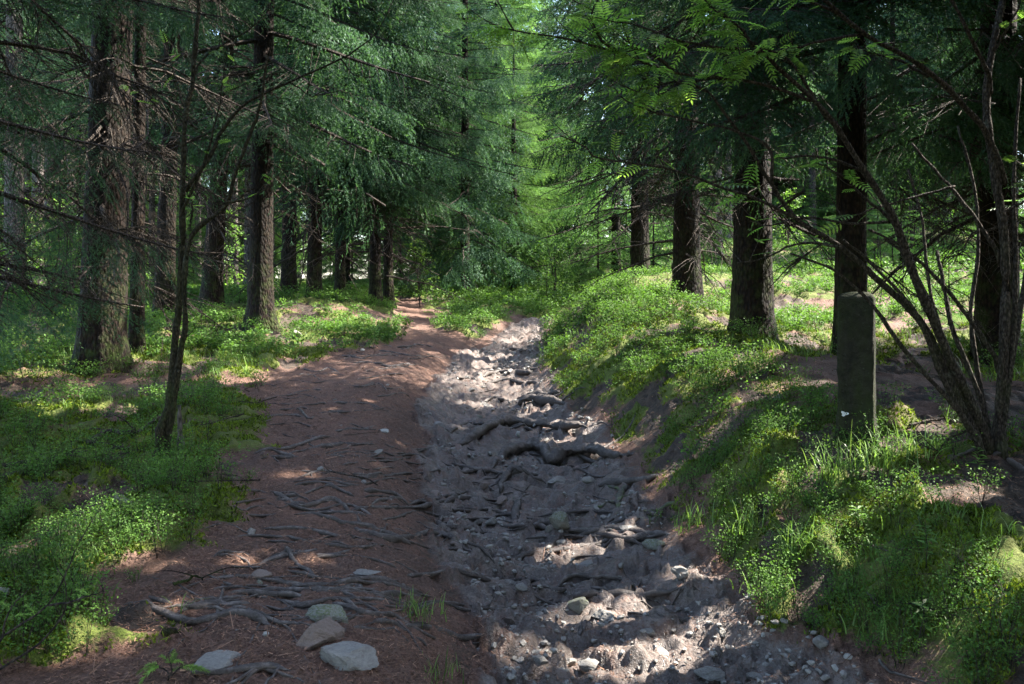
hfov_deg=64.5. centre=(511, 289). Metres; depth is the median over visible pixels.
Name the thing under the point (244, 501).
exposed root
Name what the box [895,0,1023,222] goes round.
spruce tree
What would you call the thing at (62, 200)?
spruce tree
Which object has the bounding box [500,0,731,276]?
spruce tree
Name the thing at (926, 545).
seedling
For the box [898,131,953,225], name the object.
young tree
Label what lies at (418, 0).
sky
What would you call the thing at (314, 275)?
spruce tree
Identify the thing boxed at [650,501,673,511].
exposed root
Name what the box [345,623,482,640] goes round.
exposed root
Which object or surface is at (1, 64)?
spruce tree
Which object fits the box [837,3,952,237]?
spruce tree
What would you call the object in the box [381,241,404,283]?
young tree
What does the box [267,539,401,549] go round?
exposed root
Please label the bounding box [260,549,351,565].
exposed root
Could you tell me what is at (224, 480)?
fallen twig
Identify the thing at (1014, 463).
exposed root
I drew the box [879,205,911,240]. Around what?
young spruce
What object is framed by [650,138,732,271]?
young spruce
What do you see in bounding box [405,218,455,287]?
young tree
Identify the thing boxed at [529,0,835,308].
spruce tree
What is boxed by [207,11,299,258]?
spruce tree
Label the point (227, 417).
fallen twig
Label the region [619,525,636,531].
rock
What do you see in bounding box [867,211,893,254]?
young spruce
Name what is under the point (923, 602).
seedling
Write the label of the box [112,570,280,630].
exposed root
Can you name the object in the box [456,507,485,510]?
exposed root
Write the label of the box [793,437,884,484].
grass tuft
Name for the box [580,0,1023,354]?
spruce tree
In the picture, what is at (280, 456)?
exposed root
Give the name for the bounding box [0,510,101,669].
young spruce
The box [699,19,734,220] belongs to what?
spruce tree
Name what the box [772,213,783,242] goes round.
young spruce
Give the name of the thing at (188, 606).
exposed root
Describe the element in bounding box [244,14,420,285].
spruce tree
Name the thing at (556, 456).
exposed root
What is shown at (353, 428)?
exposed root
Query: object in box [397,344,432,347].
exposed root
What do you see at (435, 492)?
stone
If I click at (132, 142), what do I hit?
spruce tree
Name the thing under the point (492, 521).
rock
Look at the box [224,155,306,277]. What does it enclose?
spruce tree
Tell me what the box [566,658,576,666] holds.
rock
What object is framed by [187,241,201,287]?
young spruce
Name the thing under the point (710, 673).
rock
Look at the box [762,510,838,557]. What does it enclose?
grass tuft
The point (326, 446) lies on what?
exposed root
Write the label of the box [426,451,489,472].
exposed root
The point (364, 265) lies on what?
young spruce
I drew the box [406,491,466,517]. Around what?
exposed root
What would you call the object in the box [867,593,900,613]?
fallen branch
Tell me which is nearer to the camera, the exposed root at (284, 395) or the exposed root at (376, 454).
the exposed root at (376, 454)
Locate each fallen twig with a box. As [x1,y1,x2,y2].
[49,501,100,509]
[91,584,105,611]
[177,474,259,481]
[190,413,243,425]
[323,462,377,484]
[898,600,956,615]
[961,579,1004,609]
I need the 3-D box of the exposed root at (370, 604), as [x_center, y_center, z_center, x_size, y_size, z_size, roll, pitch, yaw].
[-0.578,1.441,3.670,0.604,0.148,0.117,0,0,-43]
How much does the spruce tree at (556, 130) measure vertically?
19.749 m
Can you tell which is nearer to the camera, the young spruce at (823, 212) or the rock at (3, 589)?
the rock at (3, 589)
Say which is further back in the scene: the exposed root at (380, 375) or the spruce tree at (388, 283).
the spruce tree at (388, 283)
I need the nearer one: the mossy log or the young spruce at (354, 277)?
the mossy log
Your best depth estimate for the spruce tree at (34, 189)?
24.87 m
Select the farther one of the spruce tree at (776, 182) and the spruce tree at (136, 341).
the spruce tree at (776, 182)
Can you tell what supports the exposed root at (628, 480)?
on the ground at (452, 344)
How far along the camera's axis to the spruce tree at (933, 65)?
33.56 m
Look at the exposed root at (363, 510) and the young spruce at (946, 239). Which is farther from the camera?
the young spruce at (946, 239)
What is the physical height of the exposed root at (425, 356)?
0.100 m
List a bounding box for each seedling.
[847,506,866,526]
[913,598,935,637]
[914,524,937,569]
[967,446,986,474]
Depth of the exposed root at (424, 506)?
5.24 m
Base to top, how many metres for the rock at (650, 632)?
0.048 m
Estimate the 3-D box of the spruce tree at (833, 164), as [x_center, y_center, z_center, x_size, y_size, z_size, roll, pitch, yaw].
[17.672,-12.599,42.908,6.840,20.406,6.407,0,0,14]
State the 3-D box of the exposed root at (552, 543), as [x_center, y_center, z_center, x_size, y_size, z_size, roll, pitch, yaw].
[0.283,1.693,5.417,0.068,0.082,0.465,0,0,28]
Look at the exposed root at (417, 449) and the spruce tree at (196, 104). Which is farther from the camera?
the spruce tree at (196, 104)
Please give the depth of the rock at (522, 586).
4.53 m
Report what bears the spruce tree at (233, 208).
on the ground at (452, 344)
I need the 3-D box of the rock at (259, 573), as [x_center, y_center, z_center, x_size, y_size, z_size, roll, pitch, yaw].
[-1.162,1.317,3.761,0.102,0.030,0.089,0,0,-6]
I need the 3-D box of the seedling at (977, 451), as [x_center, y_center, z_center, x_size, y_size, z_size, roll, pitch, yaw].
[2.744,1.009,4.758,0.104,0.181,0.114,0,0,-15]
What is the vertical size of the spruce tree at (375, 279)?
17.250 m
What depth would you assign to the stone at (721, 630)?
3.98 m
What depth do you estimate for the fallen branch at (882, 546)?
3.95 m
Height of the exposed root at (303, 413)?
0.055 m
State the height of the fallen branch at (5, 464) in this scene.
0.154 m
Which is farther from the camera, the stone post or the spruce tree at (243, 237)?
the spruce tree at (243, 237)
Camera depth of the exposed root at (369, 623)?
3.39 m
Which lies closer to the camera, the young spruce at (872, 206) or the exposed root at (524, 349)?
the exposed root at (524, 349)
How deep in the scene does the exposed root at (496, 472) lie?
6.88 m
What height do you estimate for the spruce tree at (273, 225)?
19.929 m
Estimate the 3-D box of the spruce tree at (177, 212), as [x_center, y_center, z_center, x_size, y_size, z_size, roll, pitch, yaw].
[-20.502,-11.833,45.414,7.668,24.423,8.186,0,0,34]
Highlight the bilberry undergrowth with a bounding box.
[0,219,1023,683]
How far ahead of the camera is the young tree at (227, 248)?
24.75 m
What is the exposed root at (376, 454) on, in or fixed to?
on the ground at (452, 344)
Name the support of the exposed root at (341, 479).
on the ground at (452, 344)
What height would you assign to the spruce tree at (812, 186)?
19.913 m
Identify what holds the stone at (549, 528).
on the ground at (452, 344)
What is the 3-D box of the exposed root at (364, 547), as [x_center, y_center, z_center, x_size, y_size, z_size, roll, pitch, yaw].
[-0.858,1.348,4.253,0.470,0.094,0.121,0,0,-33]
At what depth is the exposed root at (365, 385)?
8.92 m
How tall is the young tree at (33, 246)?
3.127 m
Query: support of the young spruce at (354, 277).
on the ground at (452, 344)
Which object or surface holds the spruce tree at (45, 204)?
on the ground at (452, 344)
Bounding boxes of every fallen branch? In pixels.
[0,447,87,468]
[86,413,161,444]
[146,567,249,585]
[832,520,918,551]
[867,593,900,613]
[903,547,1006,590]
[909,415,961,425]
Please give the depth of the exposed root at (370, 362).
10.62 m
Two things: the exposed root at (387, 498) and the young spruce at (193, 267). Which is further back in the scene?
the young spruce at (193, 267)
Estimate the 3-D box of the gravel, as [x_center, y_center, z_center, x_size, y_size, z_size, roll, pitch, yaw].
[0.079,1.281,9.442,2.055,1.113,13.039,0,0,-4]
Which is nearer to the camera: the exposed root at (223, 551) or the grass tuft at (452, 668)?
the grass tuft at (452, 668)
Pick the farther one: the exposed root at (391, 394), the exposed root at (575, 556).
the exposed root at (391, 394)
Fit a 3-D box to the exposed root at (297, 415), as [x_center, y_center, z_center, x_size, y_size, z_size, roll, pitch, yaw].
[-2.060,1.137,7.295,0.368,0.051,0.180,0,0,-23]
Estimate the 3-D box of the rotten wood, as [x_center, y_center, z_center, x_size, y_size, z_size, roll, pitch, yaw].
[-1.407,1.340,3.150,0.356,0.077,0.087,0,0,-9]
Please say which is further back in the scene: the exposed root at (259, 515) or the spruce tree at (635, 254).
the spruce tree at (635, 254)
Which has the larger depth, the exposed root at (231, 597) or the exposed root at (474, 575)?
the exposed root at (474, 575)
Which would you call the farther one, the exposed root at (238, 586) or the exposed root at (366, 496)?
the exposed root at (366, 496)
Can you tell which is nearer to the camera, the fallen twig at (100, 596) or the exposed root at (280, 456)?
the fallen twig at (100, 596)
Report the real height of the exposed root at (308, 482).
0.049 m
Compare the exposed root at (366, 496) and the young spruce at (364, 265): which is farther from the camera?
the young spruce at (364, 265)
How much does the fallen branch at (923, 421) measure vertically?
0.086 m
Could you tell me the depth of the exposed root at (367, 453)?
6.26 m
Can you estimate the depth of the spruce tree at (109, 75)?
6.95 m
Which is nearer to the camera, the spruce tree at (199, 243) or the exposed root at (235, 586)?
the exposed root at (235, 586)
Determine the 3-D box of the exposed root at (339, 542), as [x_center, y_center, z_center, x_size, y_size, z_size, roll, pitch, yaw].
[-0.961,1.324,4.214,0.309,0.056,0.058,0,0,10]
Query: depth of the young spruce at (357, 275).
38.36 m
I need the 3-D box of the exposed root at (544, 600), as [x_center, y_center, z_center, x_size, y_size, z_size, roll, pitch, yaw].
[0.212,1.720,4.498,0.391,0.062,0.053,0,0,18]
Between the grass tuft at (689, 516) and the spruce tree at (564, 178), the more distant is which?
the spruce tree at (564, 178)
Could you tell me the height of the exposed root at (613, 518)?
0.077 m
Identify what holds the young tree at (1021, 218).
on the ground at (452, 344)
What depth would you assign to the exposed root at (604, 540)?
5.38 m
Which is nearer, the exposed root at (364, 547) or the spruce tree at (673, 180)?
the exposed root at (364, 547)
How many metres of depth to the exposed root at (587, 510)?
5.94 m
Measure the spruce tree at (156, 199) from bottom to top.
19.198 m
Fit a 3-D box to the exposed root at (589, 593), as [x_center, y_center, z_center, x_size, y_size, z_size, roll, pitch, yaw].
[0.718,1.696,4.541,0.774,0.210,0.599,0,0,43]
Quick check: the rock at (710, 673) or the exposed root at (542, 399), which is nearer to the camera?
the rock at (710, 673)
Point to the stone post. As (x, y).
(856, 353)
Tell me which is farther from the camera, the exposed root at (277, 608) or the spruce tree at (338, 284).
the spruce tree at (338, 284)
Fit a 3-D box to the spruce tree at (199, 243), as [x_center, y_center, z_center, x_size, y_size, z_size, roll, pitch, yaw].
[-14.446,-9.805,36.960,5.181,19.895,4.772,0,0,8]
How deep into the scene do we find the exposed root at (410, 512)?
5.31 m
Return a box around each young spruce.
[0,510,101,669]
[10,124,129,297]
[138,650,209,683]
[145,167,230,303]
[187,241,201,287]
[297,234,328,283]
[322,220,359,278]
[322,231,369,284]
[322,239,334,280]
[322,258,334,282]
[327,236,367,283]
[349,226,398,293]
[381,214,428,295]
[563,205,622,295]
[623,189,672,268]
[628,170,673,235]
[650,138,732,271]
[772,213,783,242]
[784,169,824,234]
[805,163,835,223]
[816,176,870,252]
[822,129,900,244]
[867,170,886,220]
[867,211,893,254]
[875,186,921,267]
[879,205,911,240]
[918,263,973,328]
[936,227,952,248]
[964,226,1022,279]
[1018,192,1023,252]
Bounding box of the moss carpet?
[0,298,1023,683]
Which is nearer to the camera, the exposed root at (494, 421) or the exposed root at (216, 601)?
the exposed root at (216, 601)
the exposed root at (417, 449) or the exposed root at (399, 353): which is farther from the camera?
the exposed root at (399, 353)
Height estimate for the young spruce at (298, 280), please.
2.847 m
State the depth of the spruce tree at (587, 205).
25.36 m
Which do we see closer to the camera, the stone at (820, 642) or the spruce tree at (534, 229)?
the stone at (820, 642)
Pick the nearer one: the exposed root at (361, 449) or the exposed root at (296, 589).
the exposed root at (296, 589)
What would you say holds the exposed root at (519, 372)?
on the ground at (452, 344)
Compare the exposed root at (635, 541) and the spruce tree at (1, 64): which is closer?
the exposed root at (635, 541)
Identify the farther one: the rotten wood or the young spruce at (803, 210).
the young spruce at (803, 210)
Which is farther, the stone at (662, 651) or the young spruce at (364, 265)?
the young spruce at (364, 265)
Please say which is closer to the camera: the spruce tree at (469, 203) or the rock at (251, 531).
the rock at (251, 531)
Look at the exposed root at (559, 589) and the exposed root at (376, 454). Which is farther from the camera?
the exposed root at (376, 454)
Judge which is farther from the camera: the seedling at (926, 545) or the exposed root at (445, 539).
the exposed root at (445, 539)
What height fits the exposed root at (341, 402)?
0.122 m
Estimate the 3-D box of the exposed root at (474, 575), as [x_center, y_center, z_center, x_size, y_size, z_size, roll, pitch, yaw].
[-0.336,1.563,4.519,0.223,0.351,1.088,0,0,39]
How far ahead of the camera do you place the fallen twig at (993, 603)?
3.25 m
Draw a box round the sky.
[155,0,1023,278]
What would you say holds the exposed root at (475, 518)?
on the ground at (452, 344)
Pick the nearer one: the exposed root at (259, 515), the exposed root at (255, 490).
the exposed root at (259, 515)
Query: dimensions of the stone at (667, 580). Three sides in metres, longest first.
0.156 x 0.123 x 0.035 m
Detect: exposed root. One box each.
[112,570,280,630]
[146,577,308,655]
[148,595,277,613]
[162,594,258,608]
[174,574,300,592]
[187,661,304,683]
[193,595,245,600]
[207,574,295,610]
[212,574,339,585]
[213,549,248,556]
[213,584,282,590]
[218,553,249,565]
[228,565,260,568]
[229,589,301,597]
[231,605,351,683]
[232,505,262,510]
[233,498,342,503]
[238,489,266,492]
[238,534,312,543]
[248,513,275,516]
[254,435,330,453]
[258,586,377,591]
[260,493,296,500]
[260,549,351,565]
[261,393,307,400]
[263,525,339,537]
[265,605,308,610]
[267,414,302,416]
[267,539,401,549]
[267,597,478,672]
[268,422,310,426]
[268,501,305,507]
[269,490,360,521]
[270,454,343,458]
[271,449,294,456]
[272,548,316,555]
[275,442,343,457]
[277,596,356,608]
[278,485,347,500]
[279,406,310,410]
[284,502,371,514]
[284,546,316,579]
[284,597,395,608]
[287,389,321,394]
[287,477,415,485]
[288,570,431,596]
[289,380,325,382]
[291,575,422,592]
[291,614,363,619]
[294,511,409,544]
[295,480,332,485]
[296,408,313,418]
[296,597,337,607]
[297,469,386,477]
[300,470,328,473]
[304,367,337,373]
[305,538,353,551]
[306,533,398,549]
[316,442,374,445]
[316,543,383,549]
[317,510,367,516]
[317,554,395,567]
[319,408,382,415]
[319,443,406,467]
[321,443,417,470]
[325,477,357,482]
[325,483,354,496]
[329,583,439,657]
[334,401,379,407]
[335,425,375,431]
[340,441,400,449]
[342,457,411,465]
[342,574,396,580]
[343,589,422,596]
[344,352,383,358]
[344,455,425,464]
[344,622,407,631]
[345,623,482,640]
[348,382,386,389]
[349,472,429,482]
[350,423,380,430]
[351,527,409,537]
[352,472,382,475]
[353,499,444,510]
[353,602,427,607]
[354,361,383,363]
[354,449,426,457]
[354,521,504,579]
[357,370,402,379]
[357,466,394,469]
[359,600,470,611]
[364,353,391,356]
[364,487,408,505]
[364,495,404,503]
[372,496,454,512]
[372,618,428,647]
[374,392,409,396]
[378,350,420,356]
[380,555,521,581]
[381,363,412,366]
[382,509,439,521]
[383,452,425,458]
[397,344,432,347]
[403,587,552,618]
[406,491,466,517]
[408,356,442,358]
[414,444,474,450]
[415,469,475,473]
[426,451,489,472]
[431,517,513,523]
[432,498,483,531]
[443,526,527,541]
[444,493,496,503]
[445,414,629,445]
[447,469,537,475]
[449,421,485,432]
[450,481,531,519]
[453,507,508,516]
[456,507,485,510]
[472,481,512,494]
[473,465,552,491]
[474,396,508,409]
[479,369,532,375]
[479,512,548,523]
[483,378,537,383]
[491,415,635,468]
[500,523,546,529]
[508,543,589,561]
[509,348,546,356]
[513,387,585,413]
[516,593,555,604]
[517,389,559,398]
[524,426,572,433]
[526,526,641,544]
[527,521,606,538]
[527,577,566,592]
[529,452,595,463]
[531,583,660,604]
[533,519,576,533]
[539,509,612,516]
[544,531,570,547]
[551,572,640,590]
[556,559,702,637]
[560,468,619,477]
[562,554,615,559]
[563,528,647,547]
[565,471,650,502]
[566,524,669,543]
[569,510,665,532]
[578,608,597,635]
[587,526,676,544]
[598,474,658,486]
[598,485,642,513]
[606,516,639,524]
[606,606,686,621]
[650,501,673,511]
[878,652,929,683]
[939,448,975,463]
[993,451,1023,470]
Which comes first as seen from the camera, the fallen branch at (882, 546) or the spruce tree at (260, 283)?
the fallen branch at (882, 546)
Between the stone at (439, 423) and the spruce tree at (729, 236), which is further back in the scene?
the spruce tree at (729, 236)
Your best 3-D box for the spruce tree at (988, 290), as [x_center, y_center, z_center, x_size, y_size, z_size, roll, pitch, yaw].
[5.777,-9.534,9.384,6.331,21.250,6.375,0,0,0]
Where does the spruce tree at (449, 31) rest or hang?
on the ground at (452, 344)
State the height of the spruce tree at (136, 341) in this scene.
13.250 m
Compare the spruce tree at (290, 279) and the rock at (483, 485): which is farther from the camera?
the spruce tree at (290, 279)
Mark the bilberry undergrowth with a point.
(528, 299)
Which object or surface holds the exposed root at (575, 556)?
on the ground at (452, 344)
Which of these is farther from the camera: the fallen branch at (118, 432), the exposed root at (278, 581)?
the fallen branch at (118, 432)
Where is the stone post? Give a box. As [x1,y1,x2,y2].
[833,292,879,445]
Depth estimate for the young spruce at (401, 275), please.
24.60 m
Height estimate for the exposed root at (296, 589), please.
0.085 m
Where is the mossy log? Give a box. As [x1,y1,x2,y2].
[0,457,61,485]
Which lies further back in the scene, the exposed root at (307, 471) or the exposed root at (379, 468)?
the exposed root at (379, 468)
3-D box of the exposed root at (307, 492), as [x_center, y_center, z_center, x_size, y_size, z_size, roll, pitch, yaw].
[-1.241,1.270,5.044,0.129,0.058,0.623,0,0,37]
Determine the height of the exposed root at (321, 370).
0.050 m
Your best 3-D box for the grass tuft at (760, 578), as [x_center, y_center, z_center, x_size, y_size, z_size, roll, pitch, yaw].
[1.327,1.477,4.213,0.378,0.152,0.445,0,0,33]
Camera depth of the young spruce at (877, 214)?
31.90 m
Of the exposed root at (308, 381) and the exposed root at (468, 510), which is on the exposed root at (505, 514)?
the exposed root at (468, 510)
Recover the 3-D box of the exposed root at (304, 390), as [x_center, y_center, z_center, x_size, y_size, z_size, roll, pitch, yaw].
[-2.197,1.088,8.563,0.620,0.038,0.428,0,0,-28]
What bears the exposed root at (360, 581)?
on the ground at (452, 344)
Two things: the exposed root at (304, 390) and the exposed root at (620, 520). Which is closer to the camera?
the exposed root at (620, 520)
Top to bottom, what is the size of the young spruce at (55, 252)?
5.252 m
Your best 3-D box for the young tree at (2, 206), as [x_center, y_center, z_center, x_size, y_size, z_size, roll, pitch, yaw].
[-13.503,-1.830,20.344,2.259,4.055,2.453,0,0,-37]
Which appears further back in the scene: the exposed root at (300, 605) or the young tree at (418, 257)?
the young tree at (418, 257)
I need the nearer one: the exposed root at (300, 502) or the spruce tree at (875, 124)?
the exposed root at (300, 502)
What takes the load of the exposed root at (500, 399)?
on the ground at (452, 344)
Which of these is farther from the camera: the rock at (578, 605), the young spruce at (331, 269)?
the young spruce at (331, 269)
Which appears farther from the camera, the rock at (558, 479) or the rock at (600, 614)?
the rock at (558, 479)
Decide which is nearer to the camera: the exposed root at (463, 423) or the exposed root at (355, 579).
the exposed root at (355, 579)
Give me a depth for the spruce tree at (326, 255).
65.32 m
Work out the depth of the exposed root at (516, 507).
6.18 m
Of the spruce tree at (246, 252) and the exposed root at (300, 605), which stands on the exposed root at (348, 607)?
the exposed root at (300, 605)
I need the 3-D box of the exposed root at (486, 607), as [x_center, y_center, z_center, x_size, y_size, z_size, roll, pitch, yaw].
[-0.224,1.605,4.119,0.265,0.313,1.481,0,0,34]
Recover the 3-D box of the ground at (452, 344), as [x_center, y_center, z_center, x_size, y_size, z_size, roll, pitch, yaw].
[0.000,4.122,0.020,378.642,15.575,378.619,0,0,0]
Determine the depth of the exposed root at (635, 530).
5.47 m
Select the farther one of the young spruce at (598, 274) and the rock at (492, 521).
the young spruce at (598, 274)
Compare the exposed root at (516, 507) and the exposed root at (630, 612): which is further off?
the exposed root at (516, 507)
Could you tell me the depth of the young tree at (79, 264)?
18.65 m
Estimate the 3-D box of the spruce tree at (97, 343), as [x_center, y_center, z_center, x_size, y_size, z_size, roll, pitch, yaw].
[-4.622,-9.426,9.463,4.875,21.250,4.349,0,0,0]
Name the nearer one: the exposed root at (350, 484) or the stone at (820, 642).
the stone at (820, 642)
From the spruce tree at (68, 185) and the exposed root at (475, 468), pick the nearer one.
the exposed root at (475, 468)
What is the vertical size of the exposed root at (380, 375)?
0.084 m
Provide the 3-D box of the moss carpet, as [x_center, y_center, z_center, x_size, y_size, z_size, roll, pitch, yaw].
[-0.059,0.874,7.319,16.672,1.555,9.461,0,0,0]
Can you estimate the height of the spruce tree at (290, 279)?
21.250 m
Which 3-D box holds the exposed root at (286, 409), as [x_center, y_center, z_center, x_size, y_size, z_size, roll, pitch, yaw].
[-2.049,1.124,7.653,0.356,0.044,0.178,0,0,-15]
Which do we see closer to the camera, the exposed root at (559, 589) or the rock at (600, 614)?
the rock at (600, 614)
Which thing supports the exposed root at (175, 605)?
on the ground at (452, 344)
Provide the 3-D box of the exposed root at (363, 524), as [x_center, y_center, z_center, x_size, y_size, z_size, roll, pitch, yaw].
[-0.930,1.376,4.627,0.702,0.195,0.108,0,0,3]
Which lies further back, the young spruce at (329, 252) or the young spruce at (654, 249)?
the young spruce at (329, 252)
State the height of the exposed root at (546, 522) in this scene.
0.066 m
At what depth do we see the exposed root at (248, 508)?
4.64 m
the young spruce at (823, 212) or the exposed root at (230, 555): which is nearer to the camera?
the exposed root at (230, 555)
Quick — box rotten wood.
[131,627,180,636]
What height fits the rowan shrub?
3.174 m
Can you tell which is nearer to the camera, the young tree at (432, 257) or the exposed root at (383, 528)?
the exposed root at (383, 528)
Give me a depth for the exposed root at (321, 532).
4.40 m
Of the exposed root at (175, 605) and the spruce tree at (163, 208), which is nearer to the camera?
the exposed root at (175, 605)
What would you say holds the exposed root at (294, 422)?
on the ground at (452, 344)
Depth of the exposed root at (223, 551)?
4.04 m
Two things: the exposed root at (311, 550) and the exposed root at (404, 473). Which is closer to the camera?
the exposed root at (311, 550)
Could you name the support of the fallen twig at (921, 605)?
on the ground at (452, 344)
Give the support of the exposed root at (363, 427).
on the ground at (452, 344)
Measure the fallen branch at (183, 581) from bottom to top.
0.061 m
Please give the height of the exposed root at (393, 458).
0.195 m
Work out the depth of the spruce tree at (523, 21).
39.23 m
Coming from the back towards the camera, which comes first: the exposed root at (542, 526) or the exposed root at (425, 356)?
the exposed root at (425, 356)
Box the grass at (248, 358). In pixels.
[0,280,1023,650]
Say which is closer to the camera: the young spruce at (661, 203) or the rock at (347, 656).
the rock at (347, 656)
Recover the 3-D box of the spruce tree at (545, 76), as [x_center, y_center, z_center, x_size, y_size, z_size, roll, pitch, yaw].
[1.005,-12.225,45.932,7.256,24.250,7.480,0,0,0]
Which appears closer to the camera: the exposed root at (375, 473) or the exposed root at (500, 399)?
the exposed root at (375, 473)
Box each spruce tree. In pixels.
[0,0,90,294]
[0,0,244,376]
[0,0,306,376]
[0,1,68,260]
[0,10,77,279]
[0,20,66,244]
[2,0,133,285]
[2,2,90,284]
[3,1,78,285]
[9,0,457,331]
[22,0,253,353]
[30,50,88,274]
[39,0,319,318]
[56,46,89,274]
[59,0,160,267]
[77,42,207,279]
[128,42,208,279]
[129,14,201,279]
[130,17,232,272]
[145,0,477,304]
[147,0,325,309]
[177,29,230,282]
[179,25,275,283]
[190,10,337,295]
[205,21,280,285]
[206,41,306,281]
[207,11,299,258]
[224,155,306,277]
[224,170,241,277]
[228,18,305,277]
[234,0,454,296]
[235,0,495,307]
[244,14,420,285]
[286,0,501,308]
[297,207,367,276]
[349,0,520,288]
[382,0,558,296]
[393,25,491,284]
[436,0,575,281]
[438,27,590,291]
[447,0,575,268]
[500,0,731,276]
[502,0,733,289]
[509,0,573,275]
[516,0,627,285]
[528,0,573,278]
[528,9,665,266]
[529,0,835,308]
[558,0,974,342]
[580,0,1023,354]
[611,10,707,225]
[652,3,779,263]
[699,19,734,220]
[718,0,1023,365]
[722,35,836,228]
[723,92,734,239]
[771,1,877,227]
[778,47,832,221]
[792,7,887,217]
[818,5,914,219]
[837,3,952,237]
[868,0,1017,228]
[870,3,977,226]
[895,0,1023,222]
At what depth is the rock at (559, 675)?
3.66 m
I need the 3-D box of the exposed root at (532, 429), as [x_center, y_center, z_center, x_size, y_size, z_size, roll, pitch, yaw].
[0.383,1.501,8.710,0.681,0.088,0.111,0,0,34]
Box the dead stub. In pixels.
[176,405,184,449]
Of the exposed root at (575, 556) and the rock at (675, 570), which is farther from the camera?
the exposed root at (575, 556)
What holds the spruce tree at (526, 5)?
on the ground at (452, 344)
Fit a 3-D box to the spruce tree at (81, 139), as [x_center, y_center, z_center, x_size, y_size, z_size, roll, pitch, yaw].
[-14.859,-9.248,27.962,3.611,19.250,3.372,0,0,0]
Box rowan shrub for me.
[456,0,1023,459]
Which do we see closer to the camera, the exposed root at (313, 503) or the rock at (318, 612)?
the rock at (318, 612)
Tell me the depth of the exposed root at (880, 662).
3.37 m
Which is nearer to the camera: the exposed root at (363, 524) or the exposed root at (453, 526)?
the exposed root at (363, 524)
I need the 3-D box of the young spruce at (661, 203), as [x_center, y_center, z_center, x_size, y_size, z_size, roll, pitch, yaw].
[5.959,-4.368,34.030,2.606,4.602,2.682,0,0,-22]
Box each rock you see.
[0,587,8,595]
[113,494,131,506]
[195,650,240,675]
[247,528,255,533]
[251,569,272,577]
[296,616,344,650]
[305,604,348,623]
[319,641,378,671]
[353,569,380,575]
[380,429,388,432]
[480,482,489,489]
[485,517,496,525]
[504,616,514,623]
[515,582,526,590]
[547,476,565,483]
[549,511,569,529]
[553,669,567,679]
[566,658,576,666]
[568,597,588,613]
[577,659,598,672]
[581,476,595,483]
[592,608,613,621]
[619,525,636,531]
[642,539,665,549]
[645,628,654,635]
[670,565,688,579]
[694,666,725,680]
[746,672,762,679]
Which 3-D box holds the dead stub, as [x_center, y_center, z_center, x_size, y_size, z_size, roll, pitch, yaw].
[-2.301,0.969,5.627,0.054,0.339,0.054,0,0,-22]
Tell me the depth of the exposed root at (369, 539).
4.41 m
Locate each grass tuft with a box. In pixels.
[240,361,249,373]
[394,588,446,627]
[412,648,463,683]
[677,498,717,529]
[712,499,765,534]
[726,555,800,595]
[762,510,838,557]
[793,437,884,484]
[819,425,911,456]
[838,598,916,639]
[840,424,924,479]
[872,417,948,460]
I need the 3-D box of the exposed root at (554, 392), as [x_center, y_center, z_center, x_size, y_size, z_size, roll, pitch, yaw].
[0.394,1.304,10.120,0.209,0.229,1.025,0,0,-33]
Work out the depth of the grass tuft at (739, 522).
4.71 m
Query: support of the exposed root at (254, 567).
on the ground at (452, 344)
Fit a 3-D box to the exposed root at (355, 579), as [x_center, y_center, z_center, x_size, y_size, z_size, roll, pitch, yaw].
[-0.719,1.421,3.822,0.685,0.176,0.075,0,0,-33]
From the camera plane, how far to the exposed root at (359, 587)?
3.68 m
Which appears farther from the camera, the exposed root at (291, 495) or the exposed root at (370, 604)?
the exposed root at (291, 495)
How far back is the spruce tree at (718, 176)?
23.81 m
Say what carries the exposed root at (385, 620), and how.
on the ground at (452, 344)
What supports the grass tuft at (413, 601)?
on the ground at (452, 344)
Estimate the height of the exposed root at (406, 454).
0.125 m
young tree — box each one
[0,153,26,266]
[0,198,57,282]
[0,243,22,300]
[25,180,77,286]
[36,193,82,299]
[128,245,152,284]
[197,205,248,285]
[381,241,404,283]
[399,234,440,306]
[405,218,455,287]
[531,239,575,294]
[534,268,558,299]
[772,186,807,248]
[868,102,964,249]
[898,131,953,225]
[1018,198,1023,254]
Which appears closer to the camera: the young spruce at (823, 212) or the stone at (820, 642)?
the stone at (820, 642)
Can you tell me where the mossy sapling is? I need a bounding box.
[110,0,400,458]
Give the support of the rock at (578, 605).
on the ground at (452, 344)
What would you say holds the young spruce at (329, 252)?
on the ground at (452, 344)
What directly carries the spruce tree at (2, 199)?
on the ground at (452, 344)
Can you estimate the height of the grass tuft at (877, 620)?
0.145 m
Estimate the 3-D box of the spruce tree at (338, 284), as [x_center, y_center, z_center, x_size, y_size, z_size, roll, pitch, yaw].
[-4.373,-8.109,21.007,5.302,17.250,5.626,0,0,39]
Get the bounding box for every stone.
[431,490,438,495]
[434,421,445,428]
[496,495,506,503]
[533,654,547,664]
[544,525,552,531]
[580,560,592,566]
[656,575,673,583]
[656,646,668,655]
[716,627,725,636]
[812,635,828,649]
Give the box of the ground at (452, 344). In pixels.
[0,226,1023,683]
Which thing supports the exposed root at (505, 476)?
on the ground at (452, 344)
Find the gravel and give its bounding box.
[428,329,873,683]
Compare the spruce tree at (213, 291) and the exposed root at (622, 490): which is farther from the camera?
the spruce tree at (213, 291)
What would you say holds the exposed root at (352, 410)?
on the ground at (452, 344)

